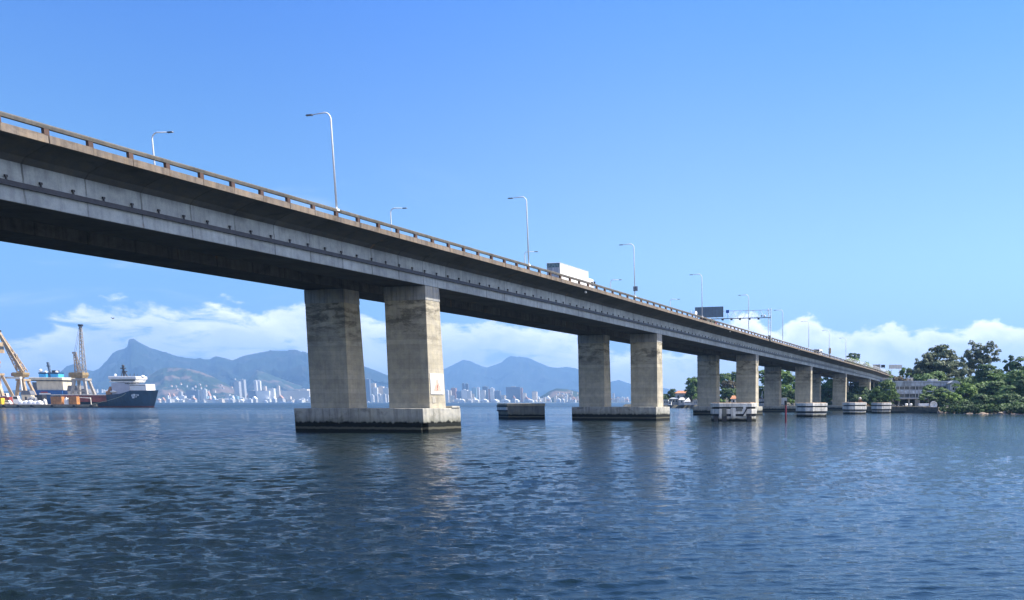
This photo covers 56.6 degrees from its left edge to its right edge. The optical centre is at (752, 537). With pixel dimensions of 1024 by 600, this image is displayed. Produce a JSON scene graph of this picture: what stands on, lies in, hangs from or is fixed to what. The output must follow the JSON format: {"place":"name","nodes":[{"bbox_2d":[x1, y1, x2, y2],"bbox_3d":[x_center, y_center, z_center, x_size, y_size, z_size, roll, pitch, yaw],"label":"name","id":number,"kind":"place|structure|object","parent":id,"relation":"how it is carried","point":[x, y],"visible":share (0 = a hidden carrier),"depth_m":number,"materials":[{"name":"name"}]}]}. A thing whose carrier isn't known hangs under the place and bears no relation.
{"place":"outdoors","nodes":[
{"label":"outdoors","id":0,"kind":"place"},
{"bbox_2d":[4,389,29,399],"bbox_3d":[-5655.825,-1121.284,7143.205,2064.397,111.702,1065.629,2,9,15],"label":"hills","id":1,"kind":"structure","parent":0,"point":[13,391],"depth_m":7000.75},
{"bbox_2d":[21,391,35,400],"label":"yard shed","id":2,"kind":"structure","parent":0,"point":[25,395],"depth_m":622.47,"materials":[{"name":"beige paint"}]},
{"bbox_2d":[0,404,97,407],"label":"quay","id":3,"kind":"structure","parent":0,"point":[48,405],"depth_m":607.65,"materials":[{"name":"concrete"}]},
{"bbox_2d":[0,342,13,396],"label":"portal crane","id":4,"kind":"object","parent":3,"relation":"on","point":[3,377],"visible":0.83,"depth_m":630.76,"materials":[{"name":"beige metal"}]},
{"bbox_2d":[0,377,22,390],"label":"pipe gantry","id":5,"kind":"object","parent":3,"relation":"on","point":[20,378],"visible":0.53,"depth_m":644.30,"materials":[{"name":"metal"}]},
{"bbox_2d":[12,396,21,403],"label":"parked van","id":6,"kind":"object","parent":3,"relation":"on","point":[16,399],"visible":0.76,"depth_m":614.03,"materials":[{"name":"white paint"}]},
{"bbox_2d":[0,330,36,395],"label":"portal crane","id":7,"kind":"object","parent":3,"relation":"on","point":[21,372],"visible":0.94,"depth_m":651.35,"materials":[{"name":"beige metal"}]},
{"bbox_2d":[18,400,43,403],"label":"tarpaulin heap","id":8,"kind":"object","parent":3,"relation":"on","point":[30,402],"visible":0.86,"depth_m":609.20,"materials":[{"name":"fabric"}]},
{"bbox_2d":[35,395,46,401],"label":"yard machine","id":9,"kind":"object","parent":3,"relation":"on","point":[41,397],"visible":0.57,"depth_m":618.82,"materials":[{"name":"metal"}]},
{"bbox_2d":[50,397,64,403],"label":"cargo container","id":10,"kind":"object","parent":3,"relation":"on","point":[57,400],"visible":1,"depth_m":609.58,"materials":[{"name":"metal"}]},
{"bbox_2d":[68,396,79,403],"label":"cargo container","id":11,"kind":"object","parent":3,"relation":"on","point":[74,399],"visible":1,"depth_m":609.60,"materials":[{"name":"metal"}]},
{"bbox_2d":[68,324,95,393],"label":"portal crane","id":12,"kind":"object","parent":3,"relation":"on","point":[79,375],"visible":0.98,"depth_m":651.43,"materials":[{"name":"grey paint"}]},
{"bbox_2d":[67,386,83,393],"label":"yard shed","id":13,"kind":"structure","parent":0,"point":[69,388],"depth_m":667.07,"materials":[{"name":"metal"}]},
{"bbox_2d":[140,367,247,401],"bbox_3d":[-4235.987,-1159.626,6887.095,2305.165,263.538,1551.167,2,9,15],"label":"hills","id":14,"kind":"structure","parent":0,"point":[163,379],"depth_m":6532.30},
{"bbox_2d":[61,339,445,400],"bbox_3d":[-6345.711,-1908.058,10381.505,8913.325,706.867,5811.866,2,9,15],"label":"mountains","id":15,"kind":"structure","parent":0,"point":[135,357],"depth_m":9255.86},
{"bbox_2d":[246,370,301,396],"bbox_3d":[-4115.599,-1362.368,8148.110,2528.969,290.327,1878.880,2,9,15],"label":"mountains","id":16,"kind":"structure","parent":0,"point":[268,380],"depth_m":7903.75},
{"bbox_2d":[155,402,630,402],"bbox_3d":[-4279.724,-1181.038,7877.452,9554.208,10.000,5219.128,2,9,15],"label":"shore","id":17,"kind":"structure","parent":0,"point":[388,402],"depth_m":5423.69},
{"bbox_2d":[186,390,200,401],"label":"distant building","id":18,"kind":"structure","parent":17,"relation":"on","point":[189,393],"depth_m":5531.29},
{"bbox_2d":[233,381,241,397],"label":"distant building","id":19,"kind":"structure","parent":17,"relation":"on","point":[237,389],"depth_m":5628.12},
{"bbox_2d":[239,379,246,398],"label":"distant building","id":20,"kind":"structure","parent":17,"relation":"on","point":[244,388],"depth_m":5686.55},
{"bbox_2d":[248,390,256,398],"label":"distant building","id":21,"kind":"structure","parent":17,"relation":"on","point":[251,393],"depth_m":5491.78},
{"bbox_2d":[256,390,270,401],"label":"distant building","id":22,"kind":"structure","parent":17,"relation":"on","point":[262,394],"depth_m":5472.91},
{"bbox_2d":[269,388,275,398],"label":"distant building","id":23,"kind":"structure","parent":17,"relation":"on","point":[273,392],"depth_m":5492.22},
{"bbox_2d":[280,390,309,401],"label":"distant building","id":24,"kind":"structure","parent":17,"relation":"on","point":[296,394],"depth_m":5570.80,"materials":[{"name":"concrete"}]},
{"bbox_2d":[365,378,371,401],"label":"distant building","id":25,"kind":"structure","parent":17,"relation":"on","point":[368,388],"depth_m":5489.10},
{"bbox_2d":[461,389,467,398],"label":"distant building","id":26,"kind":"structure","parent":17,"relation":"on","point":[464,393],"depth_m":5531.29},
{"bbox_2d":[480,390,485,399],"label":"distant building","id":27,"kind":"structure","parent":17,"relation":"on","point":[482,394],"depth_m":5512.43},
{"bbox_2d":[494,390,500,399],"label":"distant building","id":28,"kind":"structure","parent":17,"relation":"on","point":[497,394],"depth_m":5533.08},
{"bbox_2d":[506,386,521,401],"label":"distant building","id":29,"kind":"structure","parent":17,"relation":"on","point":[511,391],"depth_m":5530.39,"materials":[{"name":"concrete"}]},
{"bbox_2d":[532,391,537,400],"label":"distant building","id":30,"kind":"structure","parent":17,"relation":"on","point":[534,396],"depth_m":5532.63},
{"bbox_2d":[0,403,1023,599],"bbox_3d":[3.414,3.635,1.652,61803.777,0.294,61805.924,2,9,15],"label":"water","id":31,"kind":"structure","parent":0,"point":[212,501],"depth_m":33.37,"materials":[{"name":"liquid"}]},
{"bbox_2d":[27,362,71,403],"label":"ship","id":32,"kind":"object","parent":31,"relation":"on","point":[48,383],"visible":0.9,"depth_m":700.00,"materials":[{"name":"blue paint"}]},
{"bbox_2d":[51,365,157,407],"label":"supply ship","id":33,"kind":"object","parent":31,"relation":"on","point":[127,391],"visible":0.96,"depth_m":623.73,"materials":[{"name":"black paint"}]},
{"bbox_2d":[497,403,544,418],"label":"fender block","id":34,"kind":"structure","parent":31,"relation":"in","point":[521,410],"depth_m":205.91,"materials":[{"name":"concrete"}]},
{"bbox_2d":[710,402,756,420],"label":"fender dolphin","id":35,"kind":"object","parent":31,"relation":"in","point":[733,411],"visible":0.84,"depth_m":183.26,"materials":[{"name":"white paint"}]},
{"bbox_2d":[796,403,826,416],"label":"fender dolphin","id":36,"kind":"object","parent":31,"relation":"in","point":[811,409],"visible":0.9,"depth_m":237.69,"materials":[{"name":"white paint"}]},
{"bbox_2d":[842,402,866,413],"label":"fender dolphin","id":37,"kind":"object","parent":31,"relation":"in","point":[853,407],"visible":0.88,"depth_m":291.39,"materials":[{"name":"white paint"}]},
{"bbox_2d":[871,402,890,412],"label":"fender dolphin","id":38,"kind":"object","parent":31,"relation":"in","point":[880,407],"visible":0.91,"depth_m":310.46,"materials":[{"name":"white paint"}]},
{"bbox_2d":[0,0,1023,395],"label":"sky","id":39,"kind":"structure","parent":0,"point":[853,170],"materials":[{"name":"blue"}]},
{"bbox_2d":[539,389,578,401],"bbox_3d":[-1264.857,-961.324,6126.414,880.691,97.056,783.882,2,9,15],"label":"hills","id":40,"kind":"structure","parent":0,"point":[551,394],"depth_m":6002.86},
{"bbox_2d":[444,356,676,401],"bbox_3d":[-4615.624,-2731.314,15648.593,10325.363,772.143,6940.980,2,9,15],"label":"mountains","id":41,"kind":"structure","parent":0,"point":[528,375],"depth_m":14171.09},
{"bbox_2d":[623,398,1014,413],"bbox_3d":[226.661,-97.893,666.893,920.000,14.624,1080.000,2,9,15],"label":"ground","id":42,"kind":"structure","parent":0,"point":[789,403],"depth_m":546.27,"materials":[{"name":"soil"}]},
{"bbox_2d":[0,111,893,432],"bbox_3d":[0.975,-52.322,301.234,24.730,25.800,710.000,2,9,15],"label":"road bridge","id":43,"kind":"structure","parent":42,"relation":"on","point":[56,193],"depth_m":115.12,"materials":[{"name":"concrete"}]},
{"bbox_2d":[151,131,173,164],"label":"street lamp","id":44,"kind":"object","parent":43,"relation":"on","point":[152,141],"visible":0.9,"depth_m":100.11,"materials":[{"name":"metal"}]},
{"bbox_2d":[305,112,339,210],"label":"street lamp","id":45,"kind":"object","parent":43,"relation":"on","point":[336,206],"visible":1,"depth_m":93.36,"materials":[{"name":"metal"}]},
{"bbox_2d":[430,374,443,393],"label":"warning board","id":46,"kind":"object","parent":43,"relation":"attached to","point":[436,384],"visible":1,"depth_m":116.90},
{"bbox_2d":[508,196,530,265],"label":"street lamp","id":47,"kind":"object","parent":43,"relation":"on","point":[527,227],"visible":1,"depth_m":131.48,"materials":[{"name":"metal"}]},
{"bbox_2d":[547,262,594,287],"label":"box lorry","id":48,"kind":"object","parent":43,"relation":"on","point":[568,270],"visible":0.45,"depth_m":155.71,"materials":[{"name":"white paint"}]},
{"bbox_2d":[547,263,559,277],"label":"rear door","id":49,"kind":"structure","parent":48,"relation":"in","point":[555,267],"depth_m":152.63,"materials":[{"name":"metal"}]},
{"bbox_2d":[690,308,771,341],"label":"sign gantry","id":50,"kind":"object","parent":43,"relation":"on","point":[758,318],"visible":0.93,"depth_m":268.64,"materials":[{"name":"metal"}]},
{"bbox_2d":[695,306,722,317],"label":"road sign","id":51,"kind":"object","parent":50,"relation":"attached to","point":[708,312],"visible":0.87,"depth_m":271.60,"materials":[{"name":"metal"}]},
{"bbox_2d":[889,365,901,372],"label":"road sign","id":52,"kind":"object","parent":43,"relation":"on","point":[891,367],"visible":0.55,"depth_m":565.37,"materials":[{"name":"metal"}]},
{"bbox_2d":[667,389,675,397],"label":"leafy tree","id":53,"kind":"object","parent":42,"relation":"on","point":[671,392],"visible":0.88,"depth_m":629.96,"materials":[{"name":"green plant"}]},
{"bbox_2d":[675,391,686,404],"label":"tiled house","id":54,"kind":"structure","parent":42,"relation":"on","point":[678,394],"depth_m":604.69,"materials":[{"name":"ceramic"}]},
{"bbox_2d":[684,387,696,402],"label":"leafy tree","id":55,"kind":"object","parent":42,"relation":"on","point":[691,392],"visible":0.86,"depth_m":587.51,"materials":[{"name":"green plant"}]},
{"bbox_2d":[684,377,696,392],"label":"leafy tree","id":56,"kind":"object","parent":42,"relation":"on","point":[690,381],"visible":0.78,"depth_m":589.81,"materials":[{"name":"green plant"}]},
{"bbox_2d":[720,388,730,399],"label":"leafy tree","id":57,"kind":"object","parent":42,"relation":"on","point":[723,396],"visible":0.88,"depth_m":570.02,"materials":[{"name":"green plant"}]},
{"bbox_2d":[720,373,731,388],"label":"leafy tree","id":58,"kind":"object","parent":42,"relation":"on","point":[725,376],"visible":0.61,"depth_m":587.73,"materials":[{"name":"green plant"}]},
{"bbox_2d":[721,380,735,401],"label":"leafy tree","id":59,"kind":"object","parent":42,"relation":"on","point":[729,383],"visible":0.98,"depth_m":574.22,"materials":[{"name":"green plant"}]},
{"bbox_2d":[725,388,735,400],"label":"leafy tree","id":60,"kind":"object","parent":42,"relation":"on","point":[731,394],"visible":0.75,"depth_m":567.93,"materials":[{"name":"green plant"}]},
{"bbox_2d":[759,386,763,397],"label":"leafy tree","id":61,"kind":"object","parent":42,"relation":"on","point":[761,391],"visible":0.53,"depth_m":540.44,"materials":[{"name":"green plant"}]},
{"bbox_2d":[781,370,791,384],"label":"leafy tree","id":62,"kind":"object","parent":42,"relation":"on","point":[783,373],"visible":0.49,"depth_m":529.11,"materials":[{"name":"green plant"}]},
{"bbox_2d":[781,384,794,402],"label":"leafy tree","id":63,"kind":"object","parent":42,"relation":"on","point":[787,388],"visible":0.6,"depth_m":511.53,"materials":[{"name":"green plant"}]},
{"bbox_2d":[782,374,794,385],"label":"leafy tree","id":64,"kind":"object","parent":42,"relation":"on","point":[788,379],"visible":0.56,"depth_m":519.73,"materials":[{"name":"green plant"}]},
{"bbox_2d":[787,390,794,399],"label":"leafy tree","id":65,"kind":"object","parent":42,"relation":"on","point":[792,394],"visible":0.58,"depth_m":506.05,"materials":[{"name":"green plant"}]},
{"bbox_2d":[821,396,831,404],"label":"leafy tree","id":66,"kind":"object","parent":42,"relation":"on","point":[824,399],"visible":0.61,"depth_m":471.28,"materials":[{"name":"green plant"}]},
{"bbox_2d":[821,377,832,388],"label":"leafy tree","id":67,"kind":"object","parent":42,"relation":"on","point":[828,383],"visible":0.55,"depth_m":488.91,"materials":[{"name":"green plant"}]},
{"bbox_2d":[821,388,832,398],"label":"leafy tree","id":68,"kind":"object","parent":42,"relation":"on","point":[829,392],"visible":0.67,"depth_m":481.96,"materials":[{"name":"green plant"}]},
{"bbox_2d":[847,392,858,401],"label":"leafy tree","id":69,"kind":"object","parent":42,"relation":"on","point":[851,397],"visible":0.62,"depth_m":471.67,"materials":[{"name":"green plant"}]},
{"bbox_2d":[846,353,859,361],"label":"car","id":70,"kind":"object","parent":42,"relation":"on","point":[854,356],"visible":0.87,"depth_m":605.82,"materials":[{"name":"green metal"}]},
{"bbox_2d":[849,382,858,392],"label":"leafy tree","id":71,"kind":"object","parent":42,"relation":"on","point":[853,386],"visible":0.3,"depth_m":512.06,"materials":[{"name":"green plant"}]},
{"bbox_2d":[851,386,868,396],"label":"leafy tree","id":72,"kind":"object","parent":42,"relation":"on","point":[859,390],"visible":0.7,"depth_m":492.63,"materials":[{"name":"green plant"}]},
{"bbox_2d":[856,395,868,402],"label":"leafy tree","id":73,"kind":"object","parent":42,"relation":"on","point":[863,398],"visible":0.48,"depth_m":463.80,"materials":[{"name":"green plant"}]},
{"bbox_2d":[866,389,888,403],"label":"leafy tree","id":74,"kind":"object","parent":42,"relation":"on","point":[871,395],"visible":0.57,"depth_m":345.12,"materials":[{"name":"green plant"}]},
{"bbox_2d":[868,378,896,395],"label":"leafy tree","id":75,"kind":"object","parent":42,"relation":"on","point":[888,383],"visible":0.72,"depth_m":345.25,"materials":[{"name":"green plant"}]},
{"bbox_2d":[883,389,899,405],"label":"leafy tree","id":76,"kind":"object","parent":42,"relation":"on","point":[890,392],"visible":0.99,"depth_m":339.62,"materials":[{"name":"green plant"}]},
{"bbox_2d":[892,375,904,380],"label":"leafy tree","id":77,"kind":"object","parent":42,"relation":"on","point":[899,378],"visible":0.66,"depth_m":406.77,"materials":[{"name":"green plant"}]},
{"bbox_2d":[865,406,937,412],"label":"stone quay","id":78,"kind":"structure","parent":42,"relation":"on","point":[900,409],"depth_m":331.57,"materials":[{"name":"concrete"}]},
{"bbox_2d":[899,367,911,378],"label":"leafy tree","id":79,"kind":"object","parent":42,"relation":"on","point":[903,374],"visible":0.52,"depth_m":412.70,"materials":[{"name":"green plant"}]},
{"bbox_2d":[888,378,948,405],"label":"shore building","id":80,"kind":"structure","parent":42,"relation":"on","point":[909,392],"depth_m":357.19,"materials":[{"name":"grey concrete"}]},
{"bbox_2d":[906,353,937,380],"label":"leafy tree","id":81,"kind":"object","parent":42,"relation":"on","point":[916,370],"visible":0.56,"depth_m":389.25,"materials":[{"name":"green plant"}]},
{"bbox_2d":[918,392,939,406],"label":"leafy tree","id":82,"kind":"object","parent":42,"relation":"on","point":[922,397],"visible":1,"depth_m":336.82,"materials":[{"name":"green plant"}]},
{"bbox_2d":[912,371,950,380],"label":"leafy tree","id":83,"kind":"object","parent":42,"relation":"on","point":[940,375],"visible":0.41,"depth_m":375.51,"materials":[{"name":"green plant"}]},
{"bbox_2d":[921,384,942,401],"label":"leafy tree","id":84,"kind":"object","parent":42,"relation":"on","point":[928,387],"visible":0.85,"depth_m":339.28,"materials":[{"name":"green plant"}]},
{"bbox_2d":[916,344,956,377],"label":"leafy tree","id":85,"kind":"object","parent":42,"relation":"on","point":[938,350],"visible":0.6,"depth_m":391.24,"materials":[{"name":"green plant"}]},
{"bbox_2d":[936,398,948,406],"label":"leafy tree","id":86,"kind":"object","parent":42,"relation":"on","point":[941,402],"visible":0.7,"depth_m":334.11,"materials":[{"name":"green plant"}]},
{"bbox_2d":[934,387,951,397],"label":"leafy tree","id":87,"kind":"object","parent":42,"relation":"on","point":[942,389],"visible":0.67,"depth_m":337.76,"materials":[{"name":"green plant"}]},
{"bbox_2d":[941,392,962,404],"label":"leafy tree","id":88,"kind":"object","parent":42,"relation":"on","point":[955,396],"visible":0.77,"depth_m":333.83,"materials":[{"name":"green plant"}]},
{"bbox_2d":[946,380,959,400],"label":"grey house","id":89,"kind":"structure","parent":42,"relation":"on","point":[949,385],"depth_m":351.23,"materials":[{"name":"clear concrete"}]},
{"bbox_2d":[941,373,964,391],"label":"leafy tree","id":90,"kind":"object","parent":42,"relation":"on","point":[948,375],"visible":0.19,"depth_m":376.17,"materials":[{"name":"green plant"}]},
{"bbox_2d":[942,356,974,378],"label":"leafy tree","id":91,"kind":"object","parent":42,"relation":"on","point":[964,371],"visible":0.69,"depth_m":386.92,"materials":[{"name":"green plant"}]},
{"bbox_2d":[951,382,979,398],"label":"leafy tree","id":92,"kind":"object","parent":42,"relation":"on","point":[969,389],"visible":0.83,"depth_m":339.25,"materials":[{"name":"green plant"}]},
{"bbox_2d":[951,375,984,391],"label":"leafy tree","id":93,"kind":"object","parent":42,"relation":"on","point":[970,379],"visible":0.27,"depth_m":365.76,"materials":[{"name":"green plant"}]},
{"bbox_2d":[960,350,981,374],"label":"leafy tree","id":94,"kind":"object","parent":42,"relation":"on","point":[971,365],"visible":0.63,"depth_m":403.40,"materials":[{"name":"green plant"}]},
{"bbox_2d":[962,380,993,397],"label":"leafy tree","id":95,"kind":"object","parent":42,"relation":"on","point":[982,388],"visible":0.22,"depth_m":344.72,"materials":[{"name":"green plant"}]},
{"bbox_2d":[964,340,1001,373],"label":"leafy tree","id":96,"kind":"object","parent":42,"relation":"on","point":[983,359],"visible":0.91,"depth_m":399.78,"materials":[{"name":"green plant"}]},
{"bbox_2d":[972,393,1000,406],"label":"leafy tree","id":97,"kind":"object","parent":42,"relation":"on","point":[983,398],"visible":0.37,"depth_m":325.37,"materials":[{"name":"green plant"}]},
{"bbox_2d":[974,363,1003,381],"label":"leafy tree","id":98,"kind":"object","parent":42,"relation":"on","point":[985,370],"visible":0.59,"depth_m":363.54,"materials":[{"name":"green plant"}]},
{"bbox_2d":[956,393,1023,406],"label":"undergrowth","id":99,"kind":"object","parent":42,"relation":"on","point":[1007,405],"visible":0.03,"depth_m":309.12,"materials":[{"name":"green plant"}]},
{"bbox_2d":[985,381,1006,395],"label":"leafy tree","id":100,"kind":"object","parent":42,"relation":"on","point":[993,386],"visible":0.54,"depth_m":337.74,"materials":[{"name":"green plant"}]},
{"bbox_2d":[989,404,1002,413],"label":"bush","id":101,"kind":"object","parent":42,"relation":"on","point":[996,406],"visible":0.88,"depth_m":288.38,"materials":[{"name":"green plant"}]},
{"bbox_2d":[984,373,1016,391],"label":"leafy tree","id":102,"kind":"object","parent":42,"relation":"on","point":[999,377],"visible":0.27,"depth_m":358.45,"materials":[{"name":"green plant"}]},
{"bbox_2d":[992,394,1010,403],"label":"leafy tree","id":103,"kind":"object","parent":42,"relation":"on","point":[998,397],"visible":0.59,"depth_m":320.88,"materials":[{"name":"green plant"}]},
{"bbox_2d":[1002,355,1014,372],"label":"leafy tree","id":104,"kind":"object","parent":42,"relation":"on","point":[1006,366],"visible":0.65,"depth_m":380.61,"materials":[{"name":"green plant"}]},
{"bbox_2d":[994,384,1023,399],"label":"leafy tree","id":105,"kind":"object","parent":42,"relation":"on","point":[1007,389],"visible":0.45,"depth_m":329.75,"materials":[{"name":"green plant"}]},
{"bbox_2d":[1004,406,1016,413],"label":"bush","id":106,"kind":"object","parent":42,"relation":"on","point":[1010,409],"visible":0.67,"depth_m":283.85,"materials":[{"name":"green plant"}]},
{"bbox_2d":[999,393,1023,404],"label":"leafy tree","id":107,"kind":"object","parent":42,"relation":"on","point":[1014,398],"visible":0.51,"depth_m":317.03,"materials":[{"name":"green plant"}]},
{"bbox_2d":[1005,369,1023,386],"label":"leafy tree","id":108,"kind":"object","parent":42,"relation":"on","point":[1013,377],"visible":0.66,"depth_m":347.76,"materials":[{"name":"green plant"}]},
{"bbox_2d":[1009,356,1023,378],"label":"leafy tree","id":109,"kind":"object","parent":42,"relation":"on","point":[1015,365],"visible":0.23,"depth_m":368.58,"materials":[{"name":"green plant"}]},
{"bbox_2d":[1015,379,1023,391],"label":"leafy tree","id":110,"kind":"object","parent":42,"relation":"on","point":[1020,383],"visible":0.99,"depth_m":328.25,"materials":[{"name":"green plant"}]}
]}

